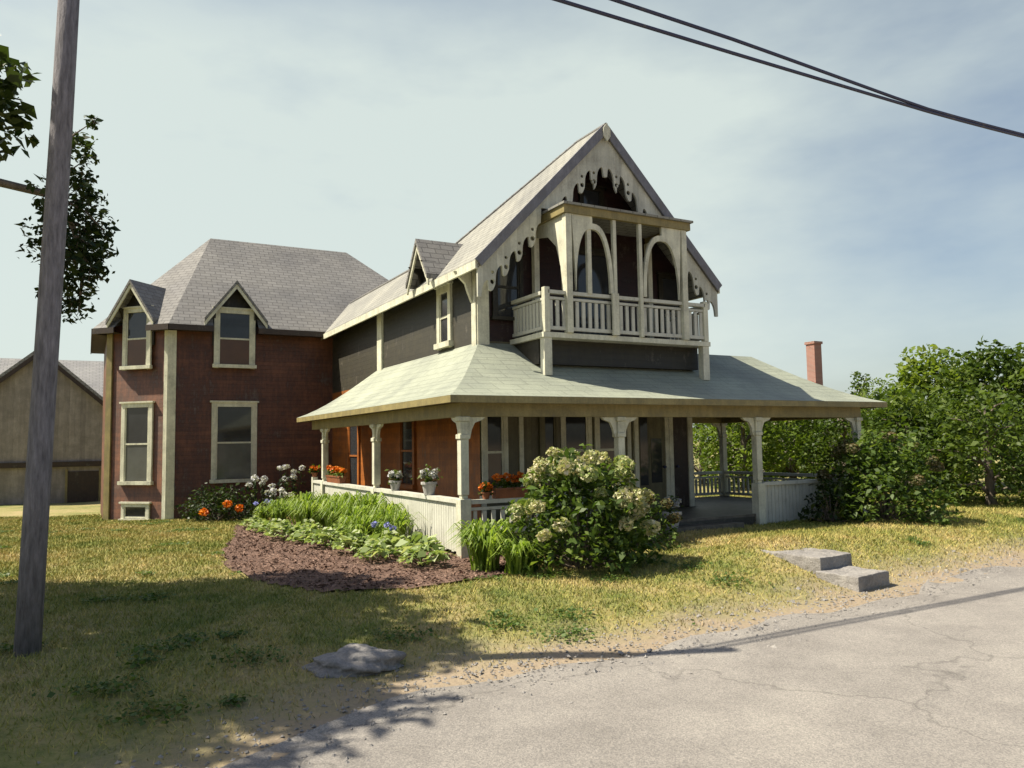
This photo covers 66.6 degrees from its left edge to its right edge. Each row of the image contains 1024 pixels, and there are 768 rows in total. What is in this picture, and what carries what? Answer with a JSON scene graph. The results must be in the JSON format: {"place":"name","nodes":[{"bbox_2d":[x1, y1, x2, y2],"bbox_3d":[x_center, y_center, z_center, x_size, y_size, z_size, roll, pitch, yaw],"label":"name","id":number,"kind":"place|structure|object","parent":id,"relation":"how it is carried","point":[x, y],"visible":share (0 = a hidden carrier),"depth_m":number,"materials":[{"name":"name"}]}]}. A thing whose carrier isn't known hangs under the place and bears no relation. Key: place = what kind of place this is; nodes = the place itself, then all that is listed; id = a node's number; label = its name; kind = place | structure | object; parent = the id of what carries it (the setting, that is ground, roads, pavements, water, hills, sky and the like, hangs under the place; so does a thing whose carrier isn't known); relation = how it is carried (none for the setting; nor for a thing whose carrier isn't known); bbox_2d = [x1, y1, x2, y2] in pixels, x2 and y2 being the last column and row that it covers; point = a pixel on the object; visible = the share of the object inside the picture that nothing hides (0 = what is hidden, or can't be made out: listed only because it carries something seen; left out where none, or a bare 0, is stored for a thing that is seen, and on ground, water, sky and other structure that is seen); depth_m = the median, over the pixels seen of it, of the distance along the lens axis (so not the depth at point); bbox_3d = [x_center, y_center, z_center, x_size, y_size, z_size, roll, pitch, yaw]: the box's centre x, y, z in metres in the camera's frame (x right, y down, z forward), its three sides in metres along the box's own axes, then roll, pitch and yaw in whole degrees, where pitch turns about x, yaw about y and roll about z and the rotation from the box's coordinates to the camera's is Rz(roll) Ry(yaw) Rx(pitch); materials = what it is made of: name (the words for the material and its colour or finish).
{"place":"outdoors","nodes":[
{"label":"outdoors","id":0,"kind":"place"},
{"bbox_2d":[0,442,1023,767],"bbox_3d":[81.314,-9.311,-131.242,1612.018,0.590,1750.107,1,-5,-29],"label":"ground","id":1,"kind":"structure","parent":0,"point":[144,754],"depth_m":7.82,"materials":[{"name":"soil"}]},
{"bbox_2d":[13,0,79,656],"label":"utility pole","id":2,"kind":"object","parent":1,"relation":"on","point":[28,633],"visible":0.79,"depth_m":7.54,"materials":[{"name":"grey wood"}]},
{"bbox_2d":[552,0,1023,137],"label":"overhead cable","id":3,"kind":"object","parent":2,"relation":"attached to","point":[622,19],"visible":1,"depth_m":12.75,"materials":[{"name":"black rubber"}]},
{"bbox_2d":[610,0,1023,134],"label":"overhead cable","id":4,"kind":"object","parent":2,"relation":"attached to","point":[682,22],"visible":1,"depth_m":13.02,"materials":[{"name":"black rubber"}]},
{"bbox_2d":[0,351,103,504],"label":"barn","id":5,"kind":"structure","parent":1,"relation":"on","point":[76,461],"depth_m":33.03,"materials":[{"name":"wood"}]},
{"bbox_2d":[64,468,100,502],"bbox_3d":[-18.255,4.762,33.182,1.350,2.300,0.085,1,-5,-29],"label":"door","id":6,"kind":"structure","parent":5,"relation":"in","point":[82,485],"depth_m":33.19,"materials":[{"name":"brown wood"}]},
{"bbox_2d":[0,35,120,323],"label":"shade tree","id":7,"kind":"object","parent":1,"relation":"on","point":[83,243],"visible":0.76,"depth_m":9.66,"materials":[{"name":"green plant"}]},
{"bbox_2d":[174,482,257,521],"bbox_3d":[-8.264,3.355,22.051,2.416,1.167,2.304,1,-5,-29],"label":"shrub","id":8,"kind":"object","parent":1,"relation":"on","point":[206,506],"visible":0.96,"depth_m":21.87,"materials":[{"name":"green plant"}]},
{"bbox_2d":[244,474,275,516],"bbox_3d":[-7.164,3.208,21.986,0.902,1.316,0.831,-4,-6,39],"label":"phlox","id":9,"kind":"object","parent":1,"relation":"on","point":[254,478],"visible":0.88,"depth_m":21.85,"materials":[{"name":"white plant"}]},
{"bbox_2d":[263,487,294,521],"bbox_3d":[-6.246,3.271,21.017,0.821,0.997,0.757,-1,-4,-3],"label":"phlox","id":10,"kind":"object","parent":1,"relation":"on","point":[281,490],"visible":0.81,"depth_m":20.95,"materials":[{"name":"white plant"}]},
{"bbox_2d":[277,465,305,518],"bbox_3d":[-6.366,3.063,22.221,0.870,1.617,0.773,-5,-6,41],"label":"phlox","id":11,"kind":"object","parent":1,"relation":"on","point":[294,477],"visible":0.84,"depth_m":22.20,"materials":[{"name":"white plant"}]},
{"bbox_2d":[302,643,406,677],"bbox_3d":[-1.466,2.548,7.244,0.966,0.214,0.611,1,-5,-29],"label":"rock","id":12,"kind":"object","parent":1,"relation":"on","point":[362,660],"visible":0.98,"depth_m":7.09,"materials":[{"name":"stone"}]},
{"bbox_2d":[220,521,507,591],"bbox_3d":[-3.701,3.160,15.464,4.440,0.183,11.640,1,-5,-29],"label":"garden bed","id":13,"kind":"object","parent":1,"relation":"on","point":[386,574],"visible":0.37,"depth_m":11.94,"materials":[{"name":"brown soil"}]},
{"bbox_2d":[239,515,267,526],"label":"hosta","id":14,"kind":"object","parent":13,"relation":"on","point":[255,518],"visible":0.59,"depth_m":18.84,"materials":[{"name":"green plant"}]},
{"bbox_2d":[246,520,270,531],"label":"hosta","id":15,"kind":"object","parent":13,"relation":"on","point":[255,525],"visible":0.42,"depth_m":17.87,"materials":[{"name":"green plant"}]},
{"bbox_2d":[252,499,271,519],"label":"iris","id":16,"kind":"object","parent":13,"relation":"on","point":[262,513],"visible":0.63,"depth_m":19.73,"materials":[{"name":"green plant"}]},
{"bbox_2d":[257,518,281,533],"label":"hosta","id":17,"kind":"object","parent":13,"relation":"on","point":[263,527],"visible":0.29,"depth_m":17.08,"materials":[{"name":"green plant"}]},
{"bbox_2d":[256,498,293,522],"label":"daylily","id":18,"kind":"object","parent":13,"relation":"on","point":[277,511],"visible":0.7,"depth_m":18.70,"materials":[{"name":"green plant"}]},
{"bbox_2d":[264,519,299,538],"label":"hosta","id":19,"kind":"object","parent":13,"relation":"on","point":[284,526],"visible":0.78,"depth_m":15.99,"materials":[{"name":"green plant"}]},
{"bbox_2d":[285,496,297,523],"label":"daylily","id":20,"kind":"object","parent":13,"relation":"on","point":[292,514],"visible":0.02,"depth_m":19.68,"materials":[{"name":"green plant"}]},
{"bbox_2d":[286,527,316,543],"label":"hosta","id":21,"kind":"object","parent":13,"relation":"on","point":[297,534],"visible":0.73,"depth_m":15.27,"materials":[{"name":"green plant"}]},
{"bbox_2d":[286,498,324,525],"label":"daylily","id":22,"kind":"object","parent":13,"relation":"on","point":[304,509],"visible":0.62,"depth_m":17.05,"materials":[{"name":"green plant"}]},
{"bbox_2d":[280,491,330,524],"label":"daylily","id":23,"kind":"object","parent":13,"relation":"on","point":[308,496],"visible":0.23,"depth_m":18.39,"materials":[{"name":"green plant"}]},
{"bbox_2d":[288,519,323,537],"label":"hosta","id":24,"kind":"object","parent":13,"relation":"on","point":[311,525],"visible":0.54,"depth_m":15.99,"materials":[{"name":"green plant"}]},
{"bbox_2d":[313,495,323,525],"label":"daylily","id":25,"kind":"object","parent":13,"relation":"on","point":[319,521],"visible":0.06,"depth_m":19.21,"materials":[{"name":"green plant"}]},
{"bbox_2d":[304,527,343,545],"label":"hosta","id":26,"kind":"object","parent":13,"relation":"on","point":[319,537],"visible":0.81,"depth_m":14.44,"materials":[{"name":"green plant"}]},
{"bbox_2d":[313,494,339,528],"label":"daylily","id":27,"kind":"object","parent":13,"relation":"on","point":[326,499],"visible":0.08,"depth_m":17.49,"materials":[{"name":"green plant"}]},
{"bbox_2d":[313,492,341,526],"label":"daylily","id":28,"kind":"object","parent":13,"relation":"on","point":[325,497],"visible":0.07,"depth_m":18.42,"materials":[{"name":"green plant"}]},
{"bbox_2d":[311,498,354,527],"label":"daylily","id":29,"kind":"object","parent":13,"relation":"on","point":[330,511],"visible":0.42,"depth_m":16.12,"materials":[{"name":"green plant"}]},
{"bbox_2d":[323,523,348,540],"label":"hosta","id":30,"kind":"object","parent":13,"relation":"on","point":[334,528],"visible":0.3,"depth_m":14.90,"materials":[{"name":"green plant"}]},
{"bbox_2d":[322,504,373,531],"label":"daylily","id":31,"kind":"object","parent":13,"relation":"on","point":[354,511],"visible":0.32,"depth_m":15.13,"materials":[{"name":"green plant"}]},
{"bbox_2d":[330,490,371,507],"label":"daylily","id":32,"kind":"object","parent":13,"relation":"on","point":[343,495],"visible":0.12,"depth_m":16.73,"materials":[{"name":"green plant"}]},
{"bbox_2d":[332,529,373,552],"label":"hosta","id":33,"kind":"object","parent":13,"relation":"on","point":[350,539],"visible":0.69,"depth_m":13.65,"materials":[{"name":"green plant"}]},
{"bbox_2d":[330,514,379,548],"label":"daylily","id":34,"kind":"object","parent":13,"relation":"on","point":[356,523],"visible":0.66,"depth_m":14.34,"materials":[{"name":"green plant"}]},
{"bbox_2d":[334,492,390,534],"bbox_3d":[-2.943,2.647,15.700,1.438,0.924,1.465,-1,-4,0],"label":"daylily","id":35,"kind":"object","parent":13,"relation":"on","point":[368,499],"visible":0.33,"depth_m":15.64,"materials":[{"name":"green plant"}]},
{"bbox_2d":[353,540,396,560],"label":"hosta","id":36,"kind":"object","parent":13,"relation":"on","point":[384,551],"visible":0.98,"depth_m":12.50,"materials":[{"name":"green plant"}]},
{"bbox_2d":[365,521,399,551],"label":"iris","id":37,"kind":"object","parent":13,"relation":"on","point":[374,524],"visible":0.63,"depth_m":13.70,"materials":[{"name":"green plant"}]},
{"bbox_2d":[357,500,408,535],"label":"daylily","id":38,"kind":"object","parent":13,"relation":"on","point":[383,508],"visible":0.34,"depth_m":14.86,"materials":[{"name":"green plant"}]},
{"bbox_2d":[364,530,406,554],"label":"hosta","id":39,"kind":"object","parent":13,"relation":"on","point":[393,539],"visible":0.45,"depth_m":13.30,"materials":[{"name":"green plant"}]},
{"bbox_2d":[365,508,427,538],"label":"daylily","id":40,"kind":"object","parent":13,"relation":"on","point":[400,521],"visible":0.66,"depth_m":14.21,"materials":[{"name":"green plant"}]},
{"bbox_2d":[391,531,444,557],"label":"hosta","id":41,"kind":"object","parent":13,"relation":"on","point":[401,546],"visible":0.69,"depth_m":12.73,"materials":[{"name":"green plant"}]},
{"bbox_2d":[397,542,449,565],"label":"hosta","id":42,"kind":"object","parent":13,"relation":"on","point":[436,552],"visible":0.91,"depth_m":12.02,"materials":[{"name":"green plant"}]},
{"bbox_2d":[443,518,528,571],"bbox_3d":[-0.380,2.413,11.654,1.506,0.749,1.401,-5,-6,41],"label":"daylily","id":43,"kind":"object","parent":13,"relation":"on","point":[481,542],"visible":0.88,"depth_m":11.52,"materials":[{"name":"green plant"}]},
{"bbox_2d":[90,123,886,557],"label":"house","id":44,"kind":"structure","parent":1,"relation":"on","point":[542,311],"depth_m":17.83,"materials":[{"name":"grey"}]},
{"bbox_2d":[118,502,151,520],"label":"basement window","id":45,"kind":"structure","parent":44,"relation":"in","point":[133,510],"depth_m":23.08,"materials":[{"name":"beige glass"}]},
{"bbox_2d":[117,401,154,484],"bbox_3d":[-11.195,1.763,23.221,1.220,2.490,0.120,-2,-5,16],"label":"window","id":46,"kind":"structure","parent":44,"relation":"in","point":[136,450],"depth_m":23.25,"materials":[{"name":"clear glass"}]},
{"bbox_2d":[119,305,153,369],"bbox_3d":[-11.265,-1.383,23.392,1.120,1.910,0.120,-2,-5,16],"label":"window","id":47,"kind":"structure","parent":44,"relation":"in","point":[136,342],"depth_m":23.43,"materials":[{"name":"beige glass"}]},
{"bbox_2d":[209,401,258,483],"bbox_3d":[-8.443,1.757,23.733,1.420,2.490,0.120,1,-5,-29],"label":"window","id":48,"kind":"structure","parent":44,"relation":"in","point":[233,423],"depth_m":23.75,"materials":[{"name":"clear glass"}]},
{"bbox_2d":[212,306,256,368],"bbox_3d":[-8.487,-1.409,23.897,1.300,1.870,0.120,1,-5,-29],"label":"window","id":49,"kind":"structure","parent":44,"relation":"in","point":[234,328],"depth_m":23.92,"materials":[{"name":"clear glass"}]},
{"bbox_2d":[307,464,319,476],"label":"potted flowers","id":50,"kind":"object","parent":44,"relation":"on","point":[314,469],"visible":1,"depth_m":21.56,"materials":[{"name":"orange plant"}]},
{"bbox_2d":[323,465,346,483],"bbox_3d":[-4.473,2.275,19.746,0.361,0.444,1.442,1,-5,-29],"label":"flower box","id":51,"kind":"object","parent":44,"relation":"on","point":[335,474],"visible":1,"depth_m":19.52,"materials":[{"name":"ceramic"}]},
{"bbox_2d":[347,426,360,484],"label":"window","id":52,"kind":"structure","parent":44,"relation":"in","point":[353,433],"depth_m":23.11,"materials":[{"name":"orange glass"}]},
{"bbox_2d":[385,469,403,490],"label":"potted flowers","id":53,"kind":"object","parent":44,"relation":"on","point":[395,483],"visible":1,"depth_m":15.88,"materials":[{"name":"white plant"}]},
{"bbox_2d":[398,421,416,489],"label":"window","id":54,"kind":"structure","parent":44,"relation":"in","point":[406,430],"depth_m":19.21,"materials":[{"name":"black glass"}]},
{"bbox_2d":[417,464,442,494],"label":"potted flowers","id":55,"kind":"object","parent":44,"relation":"on","point":[428,484],"visible":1,"depth_m":14.30,"materials":[{"name":"white plant"}]},
{"bbox_2d":[434,281,453,350],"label":"window","id":56,"kind":"structure","parent":44,"relation":"in","point":[444,308],"depth_m":17.39,"materials":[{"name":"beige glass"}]},
{"bbox_2d":[477,481,496,498],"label":"potted flowers","id":57,"kind":"object","parent":44,"relation":"on","point":[486,487],"visible":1,"depth_m":13.26,"materials":[{"name":"orange plant"}]},
{"bbox_2d":[480,417,508,498],"bbox_3d":[-0.338,1.361,15.852,0.700,1.970,0.120,1,-5,-29],"label":"window","id":58,"kind":"structure","parent":44,"relation":"in","point":[494,430],"depth_m":15.89,"materials":[{"name":"grey glass"}]},
{"bbox_2d":[490,251,525,320],"bbox_3d":[-0.076,-2.051,16.283,0.830,1.480,0.120,1,-5,-29],"label":"window","id":59,"kind":"structure","parent":44,"relation":"in","point":[508,288],"depth_m":16.30,"materials":[{"name":"grey glass"}]},
{"bbox_2d":[492,471,543,498],"bbox_3d":[0.131,1.748,13.619,1.103,0.452,0.378,1,-5,-29],"label":"flower box","id":60,"kind":"object","parent":44,"relation":"on","point":[507,490],"visible":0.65,"depth_m":13.47,"materials":[{"name":"ceramic"}]},
{"bbox_2d":[538,417,564,494],"bbox_3d":[0.813,1.390,16.477,0.600,1.970,0.120,1,-5,-29],"label":"window","id":61,"kind":"structure","parent":44,"relation":"in","point":[548,427],"depth_m":16.52,"materials":[{"name":"grey glass"}]},
{"bbox_2d":[560,417,594,493],"bbox_3d":[1.402,1.405,16.797,0.900,1.970,0.120,1,-5,-29],"label":"window","id":62,"kind":"structure","parent":44,"relation":"in","point":[574,431],"depth_m":16.86,"materials":[{"name":"grey glass"}]},
{"bbox_2d":[576,183,606,206],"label":"window","id":63,"kind":"structure","parent":44,"relation":"in","point":[590,196],"depth_m":17.53,"materials":[{"name":"black glass"}]},
{"bbox_2d":[572,246,612,335],"bbox_3d":[1.831,-1.953,17.315,1.200,2.150,0.120,1,-5,-29],"label":"door","id":64,"kind":"structure","parent":44,"relation":"in","point":[600,285],"depth_m":17.38,"materials":[{"name":"clear glass"}]},
{"bbox_2d":[593,417,614,486],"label":"window","id":65,"kind":"structure","parent":44,"relation":"in","point":[603,439],"depth_m":17.20,"materials":[{"name":"grey glass"}]},
{"bbox_2d":[632,417,670,508],"bbox_3d":[3.198,1.674,17.752,0.990,2.320,0.116,1,-5,-29],"label":"door","id":66,"kind":"structure","parent":44,"relation":"in","point":[651,451],"depth_m":17.78,"materials":[{"name":"clear glass"}]},
{"bbox_2d":[655,271,679,332],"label":"window","id":67,"kind":"structure","parent":44,"relation":"in","point":[666,281],"depth_m":18.35,"materials":[{"name":"black glass"}]},
{"bbox_2d":[659,495,681,527],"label":"potted flowers","id":68,"kind":"object","parent":44,"relation":"on","point":[675,505],"visible":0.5,"depth_m":14.88,"materials":[{"name":"white plant"}]},
{"bbox_2d":[669,417,693,507],"bbox_3d":[3.936,1.693,18.153,0.670,2.320,0.116,1,-5,-29],"label":"door","id":69,"kind":"structure","parent":44,"relation":"in","point":[680,431],"depth_m":18.18,"materials":[{"name":"black wood"}]},
{"bbox_2d":[0,499,1023,731],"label":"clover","id":70,"kind":"object","parent":1,"relation":"on","point":[233,698],"visible":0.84,"depth_m":7.61,"materials":[{"name":"green plant"}]},
{"bbox_2d":[488,535,553,574],"bbox_3d":[0.108,2.481,11.298,0.976,0.519,1.046,-3,-5,20],"label":"daylily","id":71,"kind":"object","parent":1,"relation":"on","point":[514,556],"visible":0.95,"depth_m":11.20,"materials":[{"name":"green plant"}]},
{"bbox_2d":[37,538,1022,767],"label":"gravel","id":72,"kind":"structure","parent":1,"relation":"on","point":[776,628],"depth_m":7.60,"materials":[{"name":"grey gravel"}]},
{"bbox_2d":[496,443,668,576],"bbox_3d":[1.016,1.871,11.830,2.567,1.940,2.390,1,-5,-29],"label":"hydrangea","id":73,"kind":"object","parent":1,"relation":"on","point":[598,471],"visible":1,"depth_m":11.46,"materials":[{"name":"green plant"}]},
{"bbox_2d":[602,488,682,551],"bbox_3d":[2.220,2.345,13.608,1.470,1.088,1.442,-2,-5,17],"label":"hydrangea","id":74,"kind":"object","parent":1,"relation":"on","point":[674,517],"visible":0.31,"depth_m":13.52,"materials":[{"name":"green plant"}]},
{"bbox_2d":[692,423,745,483],"bbox_3d":[7.826,2.312,32.740,4.311,4.532,4.364,1,-5,-29],"label":"leafy tree","id":75,"kind":"object","parent":1,"relation":"on","point":[697,469],"visible":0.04,"depth_m":32.72,"materials":[{"name":"green plant"}]},
{"bbox_2d":[693,421,802,490],"bbox_3d":[8.544,2.078,28.913,4.292,4.211,3.492,1,-5,-29],"label":"leafy tree","id":76,"kind":"object","parent":1,"relation":"on","point":[742,460],"visible":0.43,"depth_m":28.45,"materials":[{"name":"green plant"}]},
{"bbox_2d":[726,423,822,472],"bbox_3d":[13.470,2.692,39.717,5.475,4.751,5.389,-3,-5,30],"label":"leafy tree","id":77,"kind":"object","parent":1,"relation":"on","point":[762,447],"visible":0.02,"depth_m":39.25,"materials":[{"name":"green plant"}]},
{"bbox_2d":[737,418,851,480],"bbox_3d":[11.740,2.272,32.824,4.583,4.785,4.567,1,-5,-29],"label":"leafy tree","id":78,"kind":"object","parent":1,"relation":"on","point":[797,432],"visible":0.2,"depth_m":31.69,"materials":[{"name":"green plant"}]},
{"bbox_2d":[761,547,851,574],"bbox_3d":[4.404,2.676,11.888,0.854,0.296,1.225,2,-5,-36],"label":"granite step","id":79,"kind":"object","parent":1,"relation":"on","point":[813,559],"visible":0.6,"depth_m":11.48,"materials":[{"name":"grey stone"}]},
{"bbox_2d":[727,341,900,473],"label":"neighbour house","id":80,"kind":"structure","parent":1,"relation":"on","point":[814,361],"depth_m":45.97,"materials":[{"name":"brick"}]},
{"bbox_2d":[798,478,865,523],"bbox_3d":[6.605,2.440,16.134,1.174,0.963,1.244,1,-5,-29],"label":"shrub","id":81,"kind":"object","parent":1,"relation":"on","point":[829,515],"visible":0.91,"depth_m":16.10,"materials":[{"name":"green plant"}]},
{"bbox_2d":[793,395,881,478],"bbox_3d":[12.876,2.267,30.030,3.903,4.082,3.760,-4,-5,35],"label":"leafy tree","id":82,"kind":"object","parent":1,"relation":"on","point":[839,424],"visible":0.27,"depth_m":29.67,"materials":[{"name":"green plant"}]},
{"bbox_2d":[816,566,889,591],"bbox_3d":[4.837,2.777,11.088,0.799,0.274,0.690,2,-5,-35],"label":"granite step","id":83,"kind":"object","parent":1,"relation":"on","point":[856,579],"visible":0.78,"depth_m":10.87,"materials":[{"name":"grey stone"}]},
{"bbox_2d":[845,371,875,441],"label":"leafy tree","id":84,"kind":"object","parent":1,"relation":"on","point":[856,373],"visible":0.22,"depth_m":36.07,"materials":[{"name":"green plant"}]},
{"bbox_2d":[837,377,929,481],"bbox_3d":[14.963,2.009,30.889,3.710,4.623,4.133,1,-5,-29],"label":"leafy tree","id":85,"kind":"object","parent":1,"relation":"on","point":[875,391],"visible":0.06,"depth_m":30.93,"materials":[{"name":"green plant"}]},
{"bbox_2d":[812,427,962,526],"bbox_3d":[7.804,1.924,16.516,2.786,2.039,2.604,-1,-4,-2],"label":"shrub","id":86,"kind":"object","parent":1,"relation":"on","point":[879,454],"visible":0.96,"depth_m":16.14,"materials":[{"name":"green plant"}]},
{"bbox_2d":[853,385,974,499],"bbox_3d":[11.165,1.901,22.072,3.567,3.797,3.411,1,-5,-29],"label":"leafy tree","id":87,"kind":"object","parent":1,"relation":"on","point":[905,416],"visible":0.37,"depth_m":21.66,"materials":[{"name":"green plant"}]},
{"bbox_2d":[863,344,1004,482],"bbox_3d":[15.082,1.125,27.805,4.278,5.139,4.483,0,-4,-6],"label":"leafy tree","id":88,"kind":"object","parent":1,"relation":"on","point":[911,379],"visible":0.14,"depth_m":27.60,"materials":[{"name":"green plant"}]},
{"bbox_2d":[895,382,1023,506],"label":"leafy tree","id":89,"kind":"object","parent":1,"relation":"on","point":[987,450],"visible":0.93,"depth_m":19.59,"materials":[{"name":"green plant"}]},
{"bbox_2d":[913,336,1023,490],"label":"leafy tree","id":90,"kind":"object","parent":1,"relation":"on","point":[1014,375],"visible":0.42,"depth_m":24.89,"materials":[{"name":"green plant"}]},
{"bbox_2d":[0,0,1023,440],"label":"sky","id":91,"kind":"structure","parent":0,"point":[869,228],"materials":[{"name":"blue"}]},
{"bbox_2d":[221,566,1023,767],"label":"road","id":92,"kind":"structure","parent":0,"point":[937,683],"depth_m":6.13,"materials":[{"name":"grey asphalt"}]}
]}

